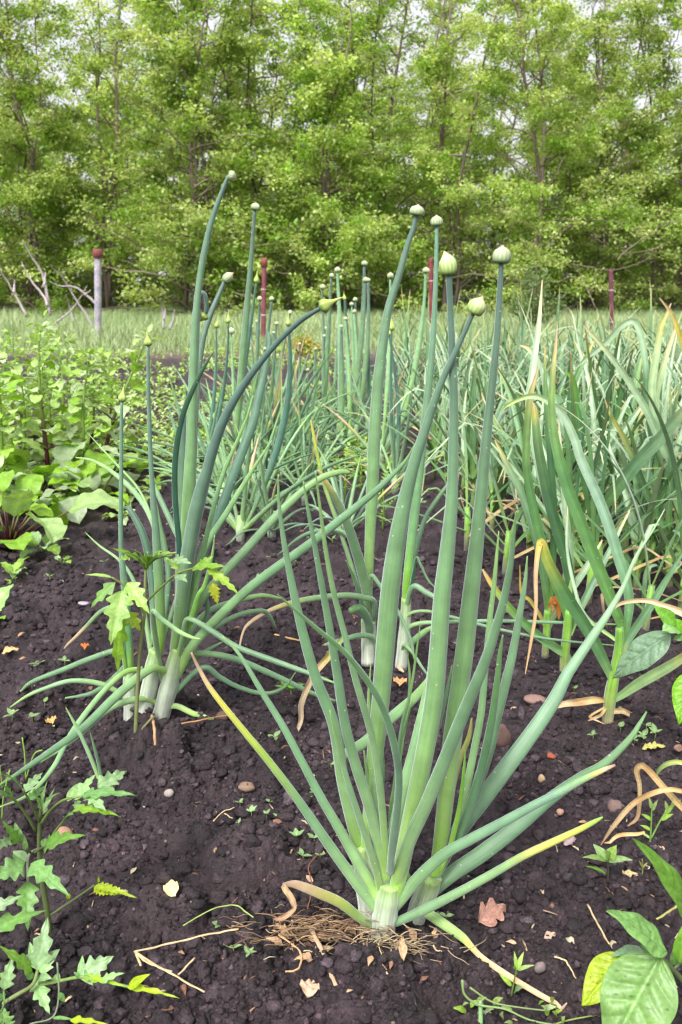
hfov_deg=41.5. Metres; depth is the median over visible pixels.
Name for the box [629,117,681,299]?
tree
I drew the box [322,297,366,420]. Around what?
onion plant
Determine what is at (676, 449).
garlic plant
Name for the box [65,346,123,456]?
leafy weed
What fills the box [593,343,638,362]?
garlic plant
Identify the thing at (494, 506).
garlic plant
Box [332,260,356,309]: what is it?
shrub
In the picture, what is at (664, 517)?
garlic plant
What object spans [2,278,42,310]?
shrub
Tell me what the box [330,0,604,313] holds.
tree
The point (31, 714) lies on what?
seedling
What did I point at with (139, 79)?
tree
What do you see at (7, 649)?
dead leaf
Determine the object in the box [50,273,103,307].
shrub
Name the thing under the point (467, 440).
garlic plant
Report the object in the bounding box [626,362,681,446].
garlic plant
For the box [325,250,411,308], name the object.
shrub
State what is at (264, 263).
metal post
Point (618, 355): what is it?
garlic plant
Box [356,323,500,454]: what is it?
garlic plant
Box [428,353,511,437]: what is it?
garlic plant
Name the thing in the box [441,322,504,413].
garlic plant
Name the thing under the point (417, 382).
garlic plant
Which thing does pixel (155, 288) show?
shrub
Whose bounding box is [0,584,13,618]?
radish plant
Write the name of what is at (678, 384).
garlic plant
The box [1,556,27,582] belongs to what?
radish plant
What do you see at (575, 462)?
garlic plant
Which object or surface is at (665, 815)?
weed sprig
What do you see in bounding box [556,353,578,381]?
garlic plant
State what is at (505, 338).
garlic plant
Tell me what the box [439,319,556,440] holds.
garlic plant
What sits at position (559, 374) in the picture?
garlic plant
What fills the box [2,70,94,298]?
tree
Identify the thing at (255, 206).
onion plant
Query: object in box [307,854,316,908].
straw
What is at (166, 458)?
weed
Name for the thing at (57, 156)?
tree
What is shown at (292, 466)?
onion plant
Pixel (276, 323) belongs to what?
onion plant
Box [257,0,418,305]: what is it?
tree
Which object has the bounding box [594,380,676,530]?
garlic plant
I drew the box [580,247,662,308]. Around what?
shrub
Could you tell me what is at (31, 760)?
grass blade
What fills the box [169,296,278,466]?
onion plant
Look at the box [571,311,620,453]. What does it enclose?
garlic plant
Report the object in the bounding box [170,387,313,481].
onion plant
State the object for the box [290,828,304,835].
seedling
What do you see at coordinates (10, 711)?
seedling
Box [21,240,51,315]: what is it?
dead branch
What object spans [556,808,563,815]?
pebble
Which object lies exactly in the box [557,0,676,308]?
tree
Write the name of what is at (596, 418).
garlic plant
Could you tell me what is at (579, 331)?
garlic plant
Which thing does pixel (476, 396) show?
garlic plant
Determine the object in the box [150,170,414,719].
onion plant
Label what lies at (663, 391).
garlic plant
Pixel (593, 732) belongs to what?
seedling
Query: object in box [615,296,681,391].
garlic plant
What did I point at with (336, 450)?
onion plant
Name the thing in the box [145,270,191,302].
shrub
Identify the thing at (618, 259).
dead branch
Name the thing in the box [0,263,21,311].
shrub
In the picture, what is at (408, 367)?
garlic plant
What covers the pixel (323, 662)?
dry onion leaf
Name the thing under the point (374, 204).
tree
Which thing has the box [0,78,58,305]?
tree
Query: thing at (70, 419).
leafy weed
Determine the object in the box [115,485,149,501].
weed
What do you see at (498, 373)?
garlic plant
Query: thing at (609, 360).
garlic plant
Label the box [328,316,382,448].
onion plant
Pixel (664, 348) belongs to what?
garlic plant
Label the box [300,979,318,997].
dead leaf
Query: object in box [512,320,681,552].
garlic plant
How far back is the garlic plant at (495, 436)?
2.96 m
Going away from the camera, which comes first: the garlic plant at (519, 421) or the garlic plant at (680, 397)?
the garlic plant at (519, 421)
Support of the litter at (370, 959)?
on the ground at (246, 877)
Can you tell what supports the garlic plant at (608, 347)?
on the ground at (246, 877)
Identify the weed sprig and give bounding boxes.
[499,952,533,997]
[639,859,646,876]
[640,798,675,841]
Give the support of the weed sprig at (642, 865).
on the ground at (246, 877)
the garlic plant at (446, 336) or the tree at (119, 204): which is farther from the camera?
the tree at (119, 204)
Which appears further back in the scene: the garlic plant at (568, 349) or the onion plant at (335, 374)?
the garlic plant at (568, 349)
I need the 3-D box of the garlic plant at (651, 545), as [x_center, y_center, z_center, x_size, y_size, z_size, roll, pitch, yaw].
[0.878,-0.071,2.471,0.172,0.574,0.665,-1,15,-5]
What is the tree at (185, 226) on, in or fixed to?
on the ground at (246, 877)
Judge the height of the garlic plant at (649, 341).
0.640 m
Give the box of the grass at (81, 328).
[0,301,681,356]
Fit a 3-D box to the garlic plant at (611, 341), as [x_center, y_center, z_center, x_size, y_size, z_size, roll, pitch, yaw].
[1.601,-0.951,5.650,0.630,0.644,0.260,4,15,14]
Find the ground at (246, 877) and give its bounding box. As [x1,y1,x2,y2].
[0,281,681,1023]
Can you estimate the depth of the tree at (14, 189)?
19.94 m
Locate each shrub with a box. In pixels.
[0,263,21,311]
[1,235,91,307]
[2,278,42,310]
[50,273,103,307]
[74,284,104,309]
[90,273,150,310]
[115,251,190,306]
[130,278,179,308]
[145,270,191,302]
[150,282,218,309]
[172,269,245,308]
[272,265,327,309]
[279,330,321,355]
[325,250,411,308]
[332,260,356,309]
[341,290,401,309]
[347,283,427,312]
[391,245,468,309]
[402,277,452,311]
[438,255,489,304]
[453,259,488,305]
[502,259,570,326]
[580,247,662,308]
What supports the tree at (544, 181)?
on the ground at (246, 877)
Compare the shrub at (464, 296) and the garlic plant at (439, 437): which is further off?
the shrub at (464, 296)
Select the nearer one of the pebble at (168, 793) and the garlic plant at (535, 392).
the pebble at (168, 793)
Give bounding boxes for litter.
[0,409,681,1020]
[220,903,486,964]
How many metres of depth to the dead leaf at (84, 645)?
2.01 m
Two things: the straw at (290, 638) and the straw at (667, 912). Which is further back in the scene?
the straw at (290, 638)
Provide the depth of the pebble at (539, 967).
1.08 m
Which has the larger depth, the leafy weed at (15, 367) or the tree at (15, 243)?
the tree at (15, 243)
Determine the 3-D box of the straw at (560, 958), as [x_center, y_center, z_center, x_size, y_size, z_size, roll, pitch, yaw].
[0.270,0.541,1.072,0.010,0.004,0.042,-7,16,-24]
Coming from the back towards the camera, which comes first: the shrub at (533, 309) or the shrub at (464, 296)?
the shrub at (464, 296)
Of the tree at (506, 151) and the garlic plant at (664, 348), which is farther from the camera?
the tree at (506, 151)
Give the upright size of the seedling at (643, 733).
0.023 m
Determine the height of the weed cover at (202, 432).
0.110 m
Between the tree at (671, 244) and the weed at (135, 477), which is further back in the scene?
the tree at (671, 244)
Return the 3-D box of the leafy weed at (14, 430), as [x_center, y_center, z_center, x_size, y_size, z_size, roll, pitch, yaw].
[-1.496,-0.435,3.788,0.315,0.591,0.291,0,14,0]
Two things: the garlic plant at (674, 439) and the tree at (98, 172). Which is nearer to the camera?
the garlic plant at (674, 439)
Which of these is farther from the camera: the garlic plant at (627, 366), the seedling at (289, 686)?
the garlic plant at (627, 366)
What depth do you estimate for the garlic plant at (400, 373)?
5.76 m
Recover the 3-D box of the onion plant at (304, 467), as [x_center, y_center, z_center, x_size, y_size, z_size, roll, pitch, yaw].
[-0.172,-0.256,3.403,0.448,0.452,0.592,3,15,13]
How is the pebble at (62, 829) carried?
on the ground at (246, 877)
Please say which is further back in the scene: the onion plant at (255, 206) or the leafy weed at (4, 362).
the leafy weed at (4, 362)
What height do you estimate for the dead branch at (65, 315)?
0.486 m
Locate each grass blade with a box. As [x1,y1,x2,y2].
[1,770,9,819]
[22,737,25,779]
[26,749,42,779]
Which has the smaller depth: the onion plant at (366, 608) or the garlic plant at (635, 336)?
the onion plant at (366, 608)
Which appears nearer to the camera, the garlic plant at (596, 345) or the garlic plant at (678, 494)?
the garlic plant at (678, 494)
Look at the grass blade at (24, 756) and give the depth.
1.45 m
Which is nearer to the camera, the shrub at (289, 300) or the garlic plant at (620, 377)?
the garlic plant at (620, 377)
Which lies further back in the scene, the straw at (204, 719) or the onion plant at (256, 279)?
the onion plant at (256, 279)
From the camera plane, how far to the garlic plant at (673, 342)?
6.32 m
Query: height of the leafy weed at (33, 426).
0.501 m
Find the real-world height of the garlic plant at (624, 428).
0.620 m
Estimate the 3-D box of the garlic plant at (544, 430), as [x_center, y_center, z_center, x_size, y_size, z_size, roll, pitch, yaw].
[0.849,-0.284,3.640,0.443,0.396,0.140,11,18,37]
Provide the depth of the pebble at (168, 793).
1.43 m
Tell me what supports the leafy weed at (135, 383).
on the ground at (246, 877)
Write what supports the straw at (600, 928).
on the ground at (246, 877)
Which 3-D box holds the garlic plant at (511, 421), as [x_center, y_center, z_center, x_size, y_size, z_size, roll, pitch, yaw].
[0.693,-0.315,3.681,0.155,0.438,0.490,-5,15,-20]
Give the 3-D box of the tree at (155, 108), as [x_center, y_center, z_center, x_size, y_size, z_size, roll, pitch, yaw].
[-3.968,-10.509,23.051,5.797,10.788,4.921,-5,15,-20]
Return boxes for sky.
[0,0,681,280]
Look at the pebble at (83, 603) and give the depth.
2.28 m
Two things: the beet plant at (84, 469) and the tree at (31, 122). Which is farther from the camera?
the tree at (31, 122)
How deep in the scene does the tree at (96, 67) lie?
20.90 m
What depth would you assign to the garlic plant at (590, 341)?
6.03 m
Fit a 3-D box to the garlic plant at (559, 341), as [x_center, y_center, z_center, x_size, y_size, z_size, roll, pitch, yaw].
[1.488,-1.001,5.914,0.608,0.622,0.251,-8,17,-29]
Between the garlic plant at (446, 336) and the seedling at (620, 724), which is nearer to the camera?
the seedling at (620, 724)
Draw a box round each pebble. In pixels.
[57,826,72,840]
[78,601,88,605]
[164,789,173,797]
[216,711,228,719]
[238,782,254,791]
[496,724,511,746]
[523,694,545,704]
[534,961,545,973]
[538,774,544,782]
[547,752,555,758]
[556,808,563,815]
[607,799,624,812]
[674,744,681,751]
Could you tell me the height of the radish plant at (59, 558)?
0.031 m
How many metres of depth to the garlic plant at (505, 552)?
2.53 m
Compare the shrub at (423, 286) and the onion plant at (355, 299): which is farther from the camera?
the shrub at (423, 286)
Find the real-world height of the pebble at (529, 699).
0.021 m
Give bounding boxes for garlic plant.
[348,305,595,558]
[352,288,462,409]
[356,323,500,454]
[361,327,445,406]
[362,293,429,389]
[364,322,470,433]
[371,300,424,379]
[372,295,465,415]
[373,299,424,384]
[385,353,424,412]
[386,319,566,516]
[386,357,466,438]
[390,329,480,494]
[392,327,464,435]
[392,370,530,494]
[393,332,458,411]
[394,290,504,399]
[394,319,502,456]
[396,310,477,376]
[399,325,491,443]
[399,419,652,575]
[403,328,477,484]
[406,348,549,490]
[407,310,480,362]
[413,337,510,435]
[415,319,496,458]
[419,338,540,455]
[422,375,564,504]
[425,337,622,525]
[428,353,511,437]
[435,323,465,392]
[439,313,547,448]
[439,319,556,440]
[441,317,501,383]
[441,320,512,427]
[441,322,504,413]
[441,399,561,530]
[444,322,524,428]
[446,325,539,478]
[455,317,478,393]
[457,289,587,432]
[458,367,578,493]
[459,312,577,410]
[459,320,560,410]
[459,352,643,512]
[460,311,529,404]
[460,321,540,428]
[460,324,575,430]
[460,335,624,521]
[460,376,507,497]
[463,303,619,517]
[465,373,671,578]
[466,318,503,422]
[467,333,501,394]
[470,355,681,567]
[470,395,681,529]
[476,316,564,395]
[476,375,681,605]
[476,383,556,464]
[478,316,526,384]
[482,280,629,671]
[486,279,578,391]
[487,355,543,553]
[487,392,668,582]
[488,296,620,429]
[489,350,563,426]
[491,368,646,539]
[492,343,664,554]
[494,310,601,439]
[494,340,640,542]
[495,302,563,390]
[495,345,602,658]
[496,285,563,403]
[497,305,519,390]
[497,332,525,377]
[499,406,681,630]
[500,288,594,389]
[500,308,533,395]
[501,324,681,723]
[501,325,566,382]
[503,306,643,391]
[503,314,532,373]
[507,343,598,482]
[510,308,609,450]
[510,393,599,467]
[511,387,644,499]
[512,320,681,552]
[513,320,598,391]
[513,332,536,402]
[514,333,565,388]
[519,334,562,438]
[528,308,603,397]
[530,341,568,383]
[530,357,550,454]
[531,362,631,460]
[534,391,566,440]
[536,337,599,398]
[541,305,600,386]
[541,313,582,371]
[546,328,579,384]
[550,308,647,393]
[555,296,618,416]
[555,376,672,490]
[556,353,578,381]
[556,386,681,587]
[557,348,652,506]
[558,321,614,383]
[558,431,675,536]
[562,325,599,394]
[563,346,681,500]
[564,309,609,369]
[564,315,679,466]
[566,325,594,369]
[567,331,620,523]
[570,327,681,504]
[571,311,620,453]
[572,312,641,446]
[573,355,603,392]
[575,298,681,551]
[575,315,598,370]
[575,332,667,393]
[577,380,681,541]
[578,311,629,394]
[579,325,630,418]
[582,311,614,433]
[582,326,639,379]
[586,339,620,413]
[587,329,642,411]
[587,334,681,530]
[588,358,620,413]
[590,349,673,518]
[592,329,681,377]
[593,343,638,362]
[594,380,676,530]
[598,381,661,464]
[599,312,681,395]
[600,375,681,630]
[601,373,681,460]
[605,387,679,573]
[606,311,630,378]
[606,378,668,488]
[608,386,681,589]
[611,337,647,360]
[611,358,636,428]
[612,313,681,427]
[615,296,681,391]
[616,316,672,395]
[620,288,681,381]
[620,332,637,377]
[620,345,636,425]
[621,333,681,460]
[625,324,656,364]
[626,315,681,549]
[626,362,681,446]
[632,314,668,376]
[632,342,679,429]
[634,317,680,382]
[635,318,681,386]
[637,339,681,443]
[641,425,681,530]
[642,354,681,408]
[647,348,681,444]
[649,286,665,364]
[655,311,678,368]
[655,318,681,376]
[671,366,681,452]
[671,511,679,552]
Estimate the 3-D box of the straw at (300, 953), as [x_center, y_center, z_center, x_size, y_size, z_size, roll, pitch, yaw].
[-0.060,0.527,1.080,0.024,0.004,0.064,-3,15,-12]
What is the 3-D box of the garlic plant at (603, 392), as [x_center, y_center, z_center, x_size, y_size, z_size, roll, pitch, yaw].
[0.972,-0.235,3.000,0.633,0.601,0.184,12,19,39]
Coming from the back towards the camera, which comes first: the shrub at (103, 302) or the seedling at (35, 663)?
the shrub at (103, 302)
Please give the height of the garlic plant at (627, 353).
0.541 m
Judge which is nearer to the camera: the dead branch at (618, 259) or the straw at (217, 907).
the straw at (217, 907)
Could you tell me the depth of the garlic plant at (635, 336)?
6.26 m
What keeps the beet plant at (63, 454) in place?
on the ground at (246, 877)
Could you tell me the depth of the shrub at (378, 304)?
22.14 m
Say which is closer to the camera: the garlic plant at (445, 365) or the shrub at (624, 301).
the garlic plant at (445, 365)
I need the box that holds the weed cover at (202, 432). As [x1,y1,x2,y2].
[18,345,400,475]
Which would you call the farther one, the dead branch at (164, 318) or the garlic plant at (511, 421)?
the dead branch at (164, 318)
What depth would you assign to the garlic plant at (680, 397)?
3.97 m
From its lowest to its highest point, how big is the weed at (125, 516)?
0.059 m
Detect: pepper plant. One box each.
[581,838,681,1023]
[612,605,681,724]
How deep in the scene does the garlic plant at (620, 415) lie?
2.86 m
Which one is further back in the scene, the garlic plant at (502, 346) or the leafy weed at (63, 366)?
the garlic plant at (502, 346)
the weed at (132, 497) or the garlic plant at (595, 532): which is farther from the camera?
the weed at (132, 497)
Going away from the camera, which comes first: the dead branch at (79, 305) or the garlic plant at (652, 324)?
the garlic plant at (652, 324)
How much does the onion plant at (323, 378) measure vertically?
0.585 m
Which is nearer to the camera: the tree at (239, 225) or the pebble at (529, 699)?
the pebble at (529, 699)
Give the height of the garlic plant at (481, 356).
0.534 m
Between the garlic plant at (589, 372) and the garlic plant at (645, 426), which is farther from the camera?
the garlic plant at (589, 372)
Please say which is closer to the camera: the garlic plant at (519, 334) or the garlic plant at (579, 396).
the garlic plant at (579, 396)
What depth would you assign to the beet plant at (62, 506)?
3.17 m
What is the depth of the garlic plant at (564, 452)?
3.49 m
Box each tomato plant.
[0,769,179,1023]
[87,547,239,732]
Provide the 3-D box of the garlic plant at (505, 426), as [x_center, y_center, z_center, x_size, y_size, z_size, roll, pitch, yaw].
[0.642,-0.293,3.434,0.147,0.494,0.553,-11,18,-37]
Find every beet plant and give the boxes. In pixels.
[0,455,58,536]
[0,470,118,551]
[1,439,87,504]
[2,459,126,523]
[48,449,147,511]
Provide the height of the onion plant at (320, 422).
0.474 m
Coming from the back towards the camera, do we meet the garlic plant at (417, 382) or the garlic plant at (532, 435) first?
the garlic plant at (417, 382)
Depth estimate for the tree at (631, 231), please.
34.54 m
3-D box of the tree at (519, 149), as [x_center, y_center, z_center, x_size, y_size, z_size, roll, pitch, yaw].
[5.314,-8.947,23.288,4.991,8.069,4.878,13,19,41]
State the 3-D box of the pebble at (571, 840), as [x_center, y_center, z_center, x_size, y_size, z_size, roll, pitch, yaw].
[0.341,0.489,1.338,0.021,0.013,0.016,0,14,0]
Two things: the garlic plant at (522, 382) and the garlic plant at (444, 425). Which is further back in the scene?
the garlic plant at (522, 382)
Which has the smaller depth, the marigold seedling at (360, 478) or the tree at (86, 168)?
the marigold seedling at (360, 478)
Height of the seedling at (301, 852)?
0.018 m
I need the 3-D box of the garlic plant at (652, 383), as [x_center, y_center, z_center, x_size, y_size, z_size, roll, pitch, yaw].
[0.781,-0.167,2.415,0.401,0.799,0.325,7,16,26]
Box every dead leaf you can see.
[2,646,18,653]
[45,716,56,723]
[81,642,89,649]
[163,879,178,896]
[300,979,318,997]
[393,676,406,685]
[478,897,505,926]
[544,931,555,938]
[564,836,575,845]
[622,869,637,876]
[642,741,665,749]
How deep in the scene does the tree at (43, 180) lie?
20.39 m
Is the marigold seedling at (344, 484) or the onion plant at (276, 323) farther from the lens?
the onion plant at (276, 323)
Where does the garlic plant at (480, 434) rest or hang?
on the ground at (246, 877)
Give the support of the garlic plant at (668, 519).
on the ground at (246, 877)
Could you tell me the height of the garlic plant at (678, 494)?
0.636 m
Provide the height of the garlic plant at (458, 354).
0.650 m
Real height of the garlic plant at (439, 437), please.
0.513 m
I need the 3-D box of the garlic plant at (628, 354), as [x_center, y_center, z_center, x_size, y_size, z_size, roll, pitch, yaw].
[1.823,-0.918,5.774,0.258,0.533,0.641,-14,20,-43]
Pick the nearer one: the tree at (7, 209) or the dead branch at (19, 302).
the dead branch at (19, 302)
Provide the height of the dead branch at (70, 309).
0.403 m
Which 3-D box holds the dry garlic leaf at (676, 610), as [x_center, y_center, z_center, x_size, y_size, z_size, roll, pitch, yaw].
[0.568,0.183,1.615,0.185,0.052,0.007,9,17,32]
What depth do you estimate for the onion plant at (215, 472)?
3.20 m
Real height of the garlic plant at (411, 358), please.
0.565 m
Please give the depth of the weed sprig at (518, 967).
1.06 m
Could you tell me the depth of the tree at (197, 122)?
18.60 m
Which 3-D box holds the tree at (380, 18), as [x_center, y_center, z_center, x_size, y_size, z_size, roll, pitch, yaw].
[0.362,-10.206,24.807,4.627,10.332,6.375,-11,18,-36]
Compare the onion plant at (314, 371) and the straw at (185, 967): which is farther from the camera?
the onion plant at (314, 371)
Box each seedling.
[2,708,18,721]
[28,712,39,721]
[29,660,44,670]
[58,655,69,665]
[66,708,101,778]
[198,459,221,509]
[212,921,220,928]
[223,944,241,950]
[244,945,256,956]
[246,805,256,816]
[268,731,279,742]
[276,682,303,693]
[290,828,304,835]
[297,848,311,857]
[307,833,316,840]
[331,442,363,503]
[351,436,366,488]
[377,464,402,529]
[440,912,453,919]
[582,844,631,883]
[587,730,596,740]
[617,721,624,732]
[638,728,647,741]
[649,723,661,739]
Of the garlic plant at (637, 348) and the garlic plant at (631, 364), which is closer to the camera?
the garlic plant at (637, 348)
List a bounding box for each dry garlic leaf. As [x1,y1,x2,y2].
[600,760,681,844]
[615,598,681,616]
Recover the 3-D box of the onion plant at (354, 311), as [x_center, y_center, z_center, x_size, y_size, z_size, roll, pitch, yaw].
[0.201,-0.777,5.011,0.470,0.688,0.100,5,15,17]
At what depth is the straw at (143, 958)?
1.09 m
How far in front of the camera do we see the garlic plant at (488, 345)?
5.21 m
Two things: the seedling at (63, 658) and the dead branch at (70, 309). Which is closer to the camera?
the seedling at (63, 658)
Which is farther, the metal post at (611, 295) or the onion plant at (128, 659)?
the metal post at (611, 295)
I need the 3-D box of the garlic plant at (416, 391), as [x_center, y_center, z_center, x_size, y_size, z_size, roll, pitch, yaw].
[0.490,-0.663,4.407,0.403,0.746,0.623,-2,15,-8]
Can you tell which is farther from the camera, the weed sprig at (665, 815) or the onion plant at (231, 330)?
the onion plant at (231, 330)
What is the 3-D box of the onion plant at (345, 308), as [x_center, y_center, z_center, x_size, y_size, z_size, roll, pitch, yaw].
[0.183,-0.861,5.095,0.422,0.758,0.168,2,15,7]
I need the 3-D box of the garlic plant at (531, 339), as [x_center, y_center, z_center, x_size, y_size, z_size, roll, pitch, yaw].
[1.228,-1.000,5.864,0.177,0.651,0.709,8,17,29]
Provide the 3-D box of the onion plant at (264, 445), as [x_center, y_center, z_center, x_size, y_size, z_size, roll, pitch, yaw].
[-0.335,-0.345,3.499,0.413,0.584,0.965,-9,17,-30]
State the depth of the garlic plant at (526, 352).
5.32 m
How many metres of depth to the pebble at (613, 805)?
1.43 m
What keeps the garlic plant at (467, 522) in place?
on the ground at (246, 877)
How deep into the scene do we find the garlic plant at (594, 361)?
4.53 m
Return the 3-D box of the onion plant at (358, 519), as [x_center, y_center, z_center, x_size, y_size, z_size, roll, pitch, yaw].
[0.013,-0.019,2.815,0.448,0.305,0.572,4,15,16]
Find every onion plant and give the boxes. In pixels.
[0,331,174,807]
[10,386,135,720]
[113,269,281,467]
[113,310,287,479]
[137,385,327,495]
[138,202,298,510]
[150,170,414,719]
[154,313,366,541]
[160,327,306,454]
[160,404,351,512]
[161,321,360,455]
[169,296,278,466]
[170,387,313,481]
[184,331,331,423]
[191,251,615,943]
[196,371,348,485]
[200,310,309,436]
[202,347,323,505]
[222,320,355,438]
[225,342,326,438]
[227,424,333,543]
[239,204,424,666]
[251,341,366,456]
[256,389,366,504]
[258,398,385,475]
[261,360,360,443]
[277,296,485,918]
[280,366,356,446]
[285,446,428,537]
[299,267,429,456]
[300,260,369,426]
[301,334,337,438]
[302,321,337,414]
[309,347,355,425]
[312,272,447,467]
[314,266,362,438]
[318,318,459,493]
[320,273,355,428]
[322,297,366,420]
[326,325,382,449]
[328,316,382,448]
[328,318,397,436]
[329,278,369,432]
[337,309,401,429]
[343,294,388,419]
[388,245,664,1009]
[395,214,615,674]
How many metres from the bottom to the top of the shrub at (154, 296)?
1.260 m
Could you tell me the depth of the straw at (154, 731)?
1.52 m
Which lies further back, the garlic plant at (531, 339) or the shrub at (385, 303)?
the shrub at (385, 303)
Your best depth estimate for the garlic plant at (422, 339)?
6.24 m
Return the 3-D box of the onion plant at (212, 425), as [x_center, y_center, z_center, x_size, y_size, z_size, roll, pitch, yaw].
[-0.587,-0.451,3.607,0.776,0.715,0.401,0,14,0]
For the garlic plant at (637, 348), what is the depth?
4.34 m
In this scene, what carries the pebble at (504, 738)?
on the ground at (246, 877)
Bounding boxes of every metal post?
[93,249,102,339]
[261,258,267,338]
[428,258,433,322]
[608,269,613,331]
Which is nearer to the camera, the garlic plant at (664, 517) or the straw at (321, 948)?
the straw at (321, 948)
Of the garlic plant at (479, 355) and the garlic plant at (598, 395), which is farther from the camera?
the garlic plant at (479, 355)
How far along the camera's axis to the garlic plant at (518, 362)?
5.11 m
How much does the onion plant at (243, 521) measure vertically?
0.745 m
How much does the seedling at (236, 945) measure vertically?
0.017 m
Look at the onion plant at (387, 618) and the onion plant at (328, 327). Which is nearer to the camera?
the onion plant at (387, 618)
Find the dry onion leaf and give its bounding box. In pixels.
[297,635,342,731]
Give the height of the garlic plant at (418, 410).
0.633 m
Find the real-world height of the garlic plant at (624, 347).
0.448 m
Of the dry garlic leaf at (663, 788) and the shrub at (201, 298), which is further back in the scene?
the shrub at (201, 298)
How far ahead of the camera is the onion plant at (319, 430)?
4.45 m
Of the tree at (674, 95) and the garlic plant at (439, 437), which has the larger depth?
the tree at (674, 95)
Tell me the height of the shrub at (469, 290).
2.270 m
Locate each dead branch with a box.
[0,269,27,316]
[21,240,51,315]
[49,268,93,326]
[56,286,90,322]
[66,294,74,322]
[160,299,174,329]
[572,221,681,308]
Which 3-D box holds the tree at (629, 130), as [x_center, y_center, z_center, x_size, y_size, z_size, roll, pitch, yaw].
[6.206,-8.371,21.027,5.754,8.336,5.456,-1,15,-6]
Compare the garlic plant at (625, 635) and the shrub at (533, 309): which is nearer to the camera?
the garlic plant at (625, 635)
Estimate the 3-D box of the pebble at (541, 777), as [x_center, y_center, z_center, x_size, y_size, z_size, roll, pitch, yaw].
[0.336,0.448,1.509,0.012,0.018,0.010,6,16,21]
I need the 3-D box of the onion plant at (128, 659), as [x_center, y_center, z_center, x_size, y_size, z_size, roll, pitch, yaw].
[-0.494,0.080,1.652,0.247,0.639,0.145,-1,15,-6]
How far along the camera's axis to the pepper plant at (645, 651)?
1.49 m
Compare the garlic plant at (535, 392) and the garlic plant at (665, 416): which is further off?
the garlic plant at (535, 392)
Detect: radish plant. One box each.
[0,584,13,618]
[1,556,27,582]
[20,531,68,557]
[54,555,72,564]
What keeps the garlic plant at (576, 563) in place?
on the ground at (246, 877)
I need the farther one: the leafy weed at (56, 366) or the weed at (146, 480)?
the leafy weed at (56, 366)
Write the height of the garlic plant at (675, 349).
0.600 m
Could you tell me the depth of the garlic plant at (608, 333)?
6.24 m
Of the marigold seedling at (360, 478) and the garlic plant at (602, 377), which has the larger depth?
the garlic plant at (602, 377)
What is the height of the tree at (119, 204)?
8.027 m
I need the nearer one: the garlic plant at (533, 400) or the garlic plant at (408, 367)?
the garlic plant at (533, 400)
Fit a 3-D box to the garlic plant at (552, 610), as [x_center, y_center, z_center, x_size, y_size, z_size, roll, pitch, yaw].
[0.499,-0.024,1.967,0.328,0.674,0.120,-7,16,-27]
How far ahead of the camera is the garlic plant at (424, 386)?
4.24 m
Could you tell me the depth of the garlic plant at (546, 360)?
4.58 m
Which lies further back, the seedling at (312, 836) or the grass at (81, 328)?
the grass at (81, 328)
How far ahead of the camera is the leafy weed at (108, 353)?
4.33 m
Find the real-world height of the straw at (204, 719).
0.035 m
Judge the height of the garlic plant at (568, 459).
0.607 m
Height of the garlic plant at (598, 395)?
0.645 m
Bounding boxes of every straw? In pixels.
[134,928,238,992]
[150,714,156,745]
[178,957,194,974]
[181,713,234,723]
[183,904,253,925]
[213,807,233,821]
[274,634,299,640]
[278,934,301,971]
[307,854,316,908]
[308,925,337,985]
[554,956,575,977]
[586,904,609,943]
[655,905,676,919]
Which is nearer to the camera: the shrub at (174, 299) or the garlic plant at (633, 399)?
the garlic plant at (633, 399)
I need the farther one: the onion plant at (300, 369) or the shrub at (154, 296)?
the shrub at (154, 296)
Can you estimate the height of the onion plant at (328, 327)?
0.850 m
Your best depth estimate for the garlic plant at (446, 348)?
5.78 m
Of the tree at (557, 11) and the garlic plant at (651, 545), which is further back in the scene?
the tree at (557, 11)
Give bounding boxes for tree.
[0,0,51,310]
[0,0,147,314]
[0,0,225,308]
[0,29,115,309]
[0,68,87,299]
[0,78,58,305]
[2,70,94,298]
[23,22,189,308]
[34,0,342,316]
[58,78,192,306]
[66,0,294,301]
[68,101,193,300]
[104,2,222,304]
[147,0,381,314]
[163,115,258,298]
[165,14,326,310]
[171,0,446,317]
[217,19,318,300]
[256,0,495,311]
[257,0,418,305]
[271,0,477,308]
[329,90,406,301]
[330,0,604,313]
[340,25,484,303]
[354,0,505,306]
[369,48,520,306]
[375,120,489,301]
[396,0,606,308]
[404,0,671,317]
[438,1,630,310]
[487,0,633,294]
[500,125,597,300]
[502,0,681,316]
[542,36,680,299]
[544,0,681,314]
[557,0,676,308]
[598,152,667,301]
[604,76,681,303]
[613,112,681,309]
[622,106,681,310]
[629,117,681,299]
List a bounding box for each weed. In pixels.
[0,329,20,445]
[0,333,52,461]
[0,352,50,500]
[0,358,36,468]
[1,399,27,448]
[4,361,53,469]
[7,310,85,488]
[13,322,62,436]
[19,348,87,460]
[35,328,86,441]
[46,332,96,439]
[52,346,118,485]
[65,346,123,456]
[76,324,166,460]
[88,343,139,445]
[101,509,134,524]
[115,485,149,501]
[123,444,162,455]
[123,456,148,480]
[139,478,166,490]
[153,447,172,465]
[156,464,171,478]
[453,979,596,1023]
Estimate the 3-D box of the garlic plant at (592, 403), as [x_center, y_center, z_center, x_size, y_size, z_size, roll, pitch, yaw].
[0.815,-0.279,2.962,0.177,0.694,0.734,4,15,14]
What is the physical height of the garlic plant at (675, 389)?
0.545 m

